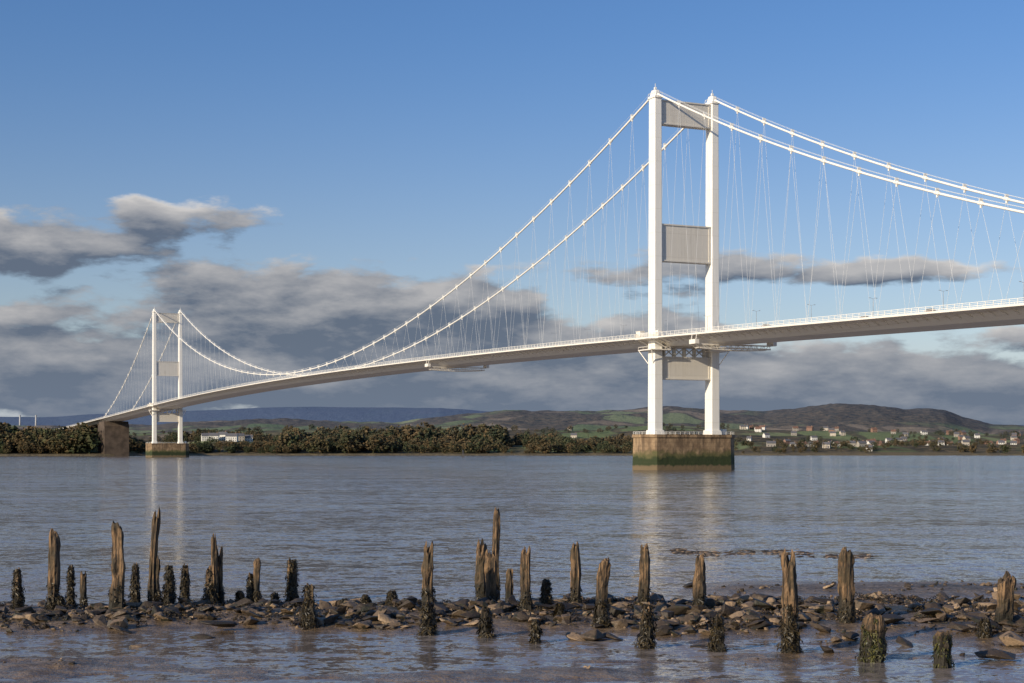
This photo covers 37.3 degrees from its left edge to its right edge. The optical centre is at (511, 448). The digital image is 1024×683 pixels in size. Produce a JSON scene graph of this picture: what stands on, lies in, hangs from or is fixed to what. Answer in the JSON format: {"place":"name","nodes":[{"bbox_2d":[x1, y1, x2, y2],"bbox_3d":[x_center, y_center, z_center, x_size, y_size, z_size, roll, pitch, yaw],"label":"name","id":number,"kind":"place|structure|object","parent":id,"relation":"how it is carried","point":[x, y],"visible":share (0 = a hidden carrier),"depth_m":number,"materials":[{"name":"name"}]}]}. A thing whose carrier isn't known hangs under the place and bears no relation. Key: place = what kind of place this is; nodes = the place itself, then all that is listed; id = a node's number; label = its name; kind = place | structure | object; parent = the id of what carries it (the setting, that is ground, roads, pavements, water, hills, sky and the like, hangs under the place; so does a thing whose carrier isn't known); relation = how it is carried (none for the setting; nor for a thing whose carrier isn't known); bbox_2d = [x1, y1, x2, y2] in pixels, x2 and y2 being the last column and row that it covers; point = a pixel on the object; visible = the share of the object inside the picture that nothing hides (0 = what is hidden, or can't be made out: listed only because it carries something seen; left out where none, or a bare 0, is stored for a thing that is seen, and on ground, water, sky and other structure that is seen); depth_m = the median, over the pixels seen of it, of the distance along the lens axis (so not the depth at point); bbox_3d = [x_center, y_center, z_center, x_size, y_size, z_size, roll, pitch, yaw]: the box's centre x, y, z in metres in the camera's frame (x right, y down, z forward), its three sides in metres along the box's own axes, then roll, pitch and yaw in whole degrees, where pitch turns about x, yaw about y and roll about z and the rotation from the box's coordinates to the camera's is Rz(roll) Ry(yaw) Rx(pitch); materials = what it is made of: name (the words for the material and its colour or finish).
{"place":"outdoors","nodes":[
{"label":"outdoors","id":0,"kind":"place"},
{"bbox_2d":[0,455,1023,682],"bbox_3d":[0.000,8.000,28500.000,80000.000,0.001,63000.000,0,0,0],"label":"estuary water","id":1,"kind":"structure","parent":0,"point":[338,527],"depth_m":141.94,"materials":[{"name":"grey liquid"}]},
{"bbox_2d":[58,83,1023,469],"bbox_3d":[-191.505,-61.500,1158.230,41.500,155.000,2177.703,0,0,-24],"label":"suspension bridge","id":2,"kind":"structure","parent":1,"relation":"in","point":[656,447],"depth_m":579.99,"materials":[{"name":"paint"}]},
{"bbox_2d":[0,580,1023,682],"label":"mud foreshore","id":3,"kind":"structure","parent":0,"point":[30,670],"depth_m":64.29,"materials":[{"name":"brown soil"}]},
{"bbox_2d":[9,568,25,608],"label":"wooden post","id":4,"kind":"object","parent":3,"relation":"on","point":[17,594],"visible":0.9,"depth_m":72.43,"materials":[{"name":"wood"}]},
{"bbox_2d":[46,528,61,608],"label":"wooden post","id":5,"kind":"object","parent":3,"relation":"on","point":[53,585],"visible":0.98,"depth_m":72.44,"materials":[{"name":"brown wood"}]},
{"bbox_2d":[56,595,67,609],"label":"wooden post","id":6,"kind":"object","parent":3,"relation":"on","point":[60,600],"visible":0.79,"depth_m":72.43,"materials":[{"name":"wood"}]},
{"bbox_2d":[64,564,77,604],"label":"wooden post","id":7,"kind":"object","parent":3,"relation":"on","point":[70,592],"visible":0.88,"depth_m":75.27,"materials":[{"name":"wood"}]},
{"bbox_2d":[79,571,88,606],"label":"wooden post","id":8,"kind":"object","parent":3,"relation":"on","point":[83,590],"visible":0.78,"depth_m":75.25,"materials":[{"name":"brown wood"}]},
{"bbox_2d":[108,520,125,608],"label":"wooden post","id":9,"kind":"object","parent":3,"relation":"on","point":[116,593],"visible":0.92,"depth_m":71.02,"materials":[{"name":"brown wood"}]},
{"bbox_2d":[128,562,142,602],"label":"wooden post","id":10,"kind":"object","parent":3,"relation":"on","point":[134,589],"visible":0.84,"depth_m":72.49,"materials":[{"name":"wood"}]},
{"bbox_2d":[147,506,160,601],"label":"wooden post","id":11,"kind":"object","parent":3,"relation":"on","point":[155,530],"visible":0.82,"depth_m":78.22,"materials":[{"name":"brown wood"}]},
{"bbox_2d":[154,556,162,601],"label":"wooden post","id":12,"kind":"object","parent":3,"relation":"on","point":[158,595],"visible":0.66,"depth_m":78.27,"materials":[{"name":"brown wood"}]},
{"bbox_2d":[159,564,176,605],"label":"wooden post","id":13,"kind":"object","parent":3,"relation":"on","point":[169,587],"visible":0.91,"depth_m":74.21,"materials":[{"name":"black wood"}]},
{"bbox_2d":[179,563,191,599],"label":"wooden post","id":14,"kind":"object","parent":3,"relation":"on","point":[185,585],"visible":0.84,"depth_m":76.67,"materials":[{"name":"brown wood"}]},
{"bbox_2d":[200,565,218,602],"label":"wooden post","id":15,"kind":"object","parent":3,"relation":"on","point":[208,588],"visible":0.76,"depth_m":75.16,"materials":[{"name":"brown wood"}]},
{"bbox_2d":[211,533,219,602],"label":"wooden post","id":16,"kind":"object","parent":3,"relation":"on","point":[214,561],"visible":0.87,"depth_m":75.23,"materials":[{"name":"brown wood"}]},
{"bbox_2d":[217,547,225,605],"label":"wooden post","id":17,"kind":"object","parent":3,"relation":"on","point":[221,587],"visible":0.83,"depth_m":75.66,"materials":[{"name":"brown wood"}]},
{"bbox_2d":[234,590,247,605],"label":"wooden post","id":18,"kind":"object","parent":3,"relation":"on","point":[239,595],"visible":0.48,"depth_m":75.23,"materials":[{"name":"black wood"}]},
{"bbox_2d":[245,572,252,600],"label":"wooden post","id":19,"kind":"object","parent":3,"relation":"on","point":[249,587],"visible":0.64,"depth_m":79.28,"materials":[{"name":"black wood"}]},
{"bbox_2d":[252,558,262,601],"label":"wooden post","id":20,"kind":"object","parent":3,"relation":"on","point":[256,595],"visible":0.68,"depth_m":79.32,"materials":[{"name":"brown wood"}]},
{"bbox_2d":[270,592,280,600],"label":"wooden post","id":21,"kind":"object","parent":3,"relation":"on","point":[274,595],"visible":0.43,"depth_m":78.22,"materials":[{"name":"black wood"}]},
{"bbox_2d":[283,558,301,601],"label":"wooden post","id":22,"kind":"object","parent":3,"relation":"on","point":[292,585],"visible":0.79,"depth_m":78.67,"materials":[{"name":"brown wood"}]},
{"bbox_2d":[298,583,320,629],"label":"wooden post","id":23,"kind":"object","parent":3,"relation":"on","point":[309,614],"visible":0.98,"depth_m":67.06,"materials":[{"name":"brown wood"}]},
{"bbox_2d":[360,594,371,604],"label":"wooden post","id":24,"kind":"object","parent":3,"relation":"on","point":[365,599],"visible":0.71,"depth_m":75.22,"materials":[{"name":"brown wood"}]},
{"bbox_2d":[383,590,398,605],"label":"wooden post","id":25,"kind":"object","parent":3,"relation":"on","point":[391,596],"visible":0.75,"depth_m":75.17,"materials":[{"name":"brown wood"}]},
{"bbox_2d":[416,600,439,635],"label":"wooden post","id":26,"kind":"object","parent":3,"relation":"on","point":[428,625],"visible":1,"depth_m":65.18,"materials":[{"name":"brown wood"}]},
{"bbox_2d":[420,540,436,603],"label":"wooden post","id":27,"kind":"object","parent":3,"relation":"on","point":[428,592],"visible":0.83,"depth_m":72.33,"materials":[{"name":"brown wood"}]},
{"bbox_2d":[472,538,486,599],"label":"wooden post","id":28,"kind":"object","parent":3,"relation":"on","point":[480,582],"visible":0.52,"depth_m":78.10,"materials":[{"name":"brown wood"}]},
{"bbox_2d":[476,607,496,637],"bbox_3d":[-1.071,7.609,64.629,0.951,1.835,1.001,0,0,0],"label":"wooden post","id":29,"kind":"object","parent":3,"relation":"on","point":[485,626],"visible":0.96,"depth_m":64.50,"materials":[{"name":"brown wood"}]},
{"bbox_2d":[484,548,498,602],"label":"wooden post","id":30,"kind":"object","parent":3,"relation":"on","point":[490,570],"visible":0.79,"depth_m":75.16,"materials":[{"name":"brown wood"}]},
{"bbox_2d":[492,507,500,599],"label":"wooden post","id":31,"kind":"object","parent":3,"relation":"on","point":[496,534],"visible":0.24,"depth_m":77.26,"materials":[{"name":"brown wood"}]},
{"bbox_2d":[505,568,514,599],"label":"wooden post","id":32,"kind":"object","parent":3,"relation":"on","point":[509,586],"visible":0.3,"depth_m":75.22,"materials":[{"name":"brown wood"}]},
{"bbox_2d":[0,548,1023,668],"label":"shore rocks","id":33,"kind":"object","parent":3,"relation":"on","point":[120,618],"visible":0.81,"depth_m":69.95,"materials":[{"name":"brown stone"}]},
{"bbox_2d":[0,592,1023,637],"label":"seaweed patches","id":34,"kind":"object","parent":3,"relation":"on","point":[544,619],"visible":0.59,"depth_m":71.00,"materials":[{"name":"brown plant"}]},
{"bbox_2d":[517,546,535,609],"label":"wooden post","id":35,"kind":"object","parent":3,"relation":"on","point":[525,601],"visible":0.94,"depth_m":72.36,"materials":[{"name":"brown wood"}]},
{"bbox_2d":[528,618,542,643],"bbox_3d":[0.985,7.803,62.580,0.750,1.658,0.708,0,0,0],"label":"wooden post","id":36,"kind":"object","parent":3,"relation":"on","point":[536,631],"visible":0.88,"depth_m":62.45,"materials":[{"name":"brown wood"}]},
{"bbox_2d":[539,578,555,604],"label":"wooden post","id":37,"kind":"object","parent":3,"relation":"on","point":[545,592],"visible":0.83,"depth_m":73.31,"materials":[{"name":"black wood"}]},
{"bbox_2d":[551,602,567,616],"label":"wooden post","id":38,"kind":"object","parent":3,"relation":"on","point":[560,609],"visible":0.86,"depth_m":69.86,"materials":[{"name":"brown wood"}]},
{"bbox_2d":[568,541,583,603],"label":"wooden post","id":39,"kind":"object","parent":3,"relation":"on","point":[575,590],"visible":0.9,"depth_m":73.34,"materials":[{"name":"brown wood"}]},
{"bbox_2d":[593,557,610,610],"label":"wooden post","id":40,"kind":"object","parent":3,"relation":"on","point":[602,577],"visible":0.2,"depth_m":69.81,"materials":[{"name":"brown wood"}]},
{"bbox_2d":[591,598,612,627],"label":"wooden post","id":41,"kind":"object","parent":3,"relation":"on","point":[601,615],"visible":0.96,"depth_m":67.41,"materials":[{"name":"brown wood"}]},
{"bbox_2d":[637,544,651,605],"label":"wooden post","id":42,"kind":"object","parent":3,"relation":"on","point":[644,590],"visible":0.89,"depth_m":74.22,"materials":[{"name":"brown wood"}]},
{"bbox_2d":[634,602,656,648],"bbox_3d":[5.392,7.371,60.957,1.106,2.440,1.053,0,0,0],"label":"wooden post","id":43,"kind":"object","parent":3,"relation":"on","point":[646,637],"visible":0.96,"depth_m":60.78,"materials":[{"name":"brown wood"}]},
{"bbox_2d":[692,553,706,606],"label":"wooden post","id":44,"kind":"object","parent":3,"relation":"on","point":[699,588],"visible":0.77,"depth_m":72.31,"materials":[{"name":"brown wood"}]},
{"bbox_2d":[705,614,727,652],"bbox_3d":[8.091,7.549,60.106,0.997,2.032,0.980,0,0,0],"label":"wooden post","id":45,"kind":"object","parent":3,"relation":"on","point":[715,643],"visible":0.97,"depth_m":59.83,"materials":[{"name":"brown wood"}]},
{"bbox_2d":[735,598,745,605],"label":"rock","id":46,"kind":"object","parent":3,"relation":"on","point":[738,601],"visible":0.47,"depth_m":73.32,"materials":[{"name":"grey stone"}]},
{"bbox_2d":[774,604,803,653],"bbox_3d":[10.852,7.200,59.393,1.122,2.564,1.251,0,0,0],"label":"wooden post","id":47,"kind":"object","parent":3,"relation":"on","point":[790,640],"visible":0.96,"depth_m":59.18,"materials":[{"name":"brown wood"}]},
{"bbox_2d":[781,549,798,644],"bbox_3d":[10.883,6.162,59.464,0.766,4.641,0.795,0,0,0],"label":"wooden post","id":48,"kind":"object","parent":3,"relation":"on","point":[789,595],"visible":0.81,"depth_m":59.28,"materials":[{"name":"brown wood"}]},
{"bbox_2d":[835,546,856,623],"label":"wooden post","id":49,"kind":"object","parent":3,"relation":"on","point":[846,611],"visible":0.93,"depth_m":68.16,"materials":[{"name":"brown wood"}]},
{"bbox_2d":[855,613,887,662],"bbox_3d":[13.575,7.385,57.134,1.171,2.410,1.240,0,0,-27],"label":"wooden post","id":50,"kind":"object","parent":3,"relation":"on","point":[873,642],"visible":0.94,"depth_m":56.82,"materials":[{"name":"brown wood"}]},
{"bbox_2d":[931,630,954,668],"bbox_3d":[15.807,7.691,55.612,0.868,2.125,0.942,0,0,0],"label":"wooden post","id":51,"kind":"object","parent":3,"relation":"on","point":[942,647],"visible":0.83,"depth_m":55.35,"materials":[{"name":"wood"}]},
{"bbox_2d":[976,617,992,638],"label":"wooden post","id":52,"kind":"object","parent":3,"relation":"on","point":[984,630],"visible":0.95,"depth_m":63.07,"materials":[{"name":"brown wood"}]},
{"bbox_2d":[992,571,1016,625],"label":"wooden post","id":53,"kind":"object","parent":3,"relation":"on","point":[1006,586],"visible":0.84,"depth_m":66.18,"materials":[{"name":"brown wood"}]},
{"bbox_2d":[0,403,1023,455],"bbox_3d":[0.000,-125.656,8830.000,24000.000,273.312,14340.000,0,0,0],"label":"distant hills terrain","id":54,"kind":"structure","parent":0,"point":[856,420],"depth_m":4187.21,"materials":[{"name":"green plant"}]},
{"bbox_2d":[201,435,208,440],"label":"walls","id":55,"kind":"structure","parent":54,"relation":"on","point":[203,438],"depth_m":2055.36,"materials":[{"name":"white paint"}]},
{"bbox_2d":[226,434,237,441],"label":"walls","id":56,"kind":"structure","parent":54,"relation":"on","point":[229,438],"depth_m":2025.55,"materials":[{"name":"white paint"}]},
{"bbox_2d":[225,433,238,436],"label":"roof","id":57,"kind":"structure","parent":56,"relation":"on","point":[231,434],"depth_m":2027.69,"materials":[{"name":"stone"}]},
{"bbox_2d":[0,422,1023,453],"bbox_3d":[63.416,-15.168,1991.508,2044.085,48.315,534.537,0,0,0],"label":"distant trees","id":58,"kind":"object","parent":54,"relation":"on","point":[483,438],"visible":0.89,"depth_m":1930.29,"materials":[{"name":"green plant"}]},
{"bbox_2d":[56,422,1023,445],"bbox_3d":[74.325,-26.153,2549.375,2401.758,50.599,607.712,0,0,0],"label":"hillside woodland","id":59,"kind":"object","parent":54,"relation":"on","point":[514,427],"visible":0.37,"depth_m":2707.65,"materials":[{"name":"green plant"}]},
{"bbox_2d":[766,442,775,446],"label":"walls","id":60,"kind":"structure","parent":54,"relation":"on","point":[770,444],"depth_m":2045.83,"materials":[{"name":"paint"}]},
{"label":"walls","id":61,"kind":"object","parent":54,"relation":"on","visible":0},
{"bbox_2d":[208,433,219,435],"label":"roof","id":62,"kind":"structure","parent":61,"relation":"on","point":[213,434],"depth_m":2037.16,"materials":[{"name":"stone"}]},
{"bbox_2d":[0,0,1023,424],"label":"sky","id":63,"kind":"structure","parent":0,"point":[300,180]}
]}

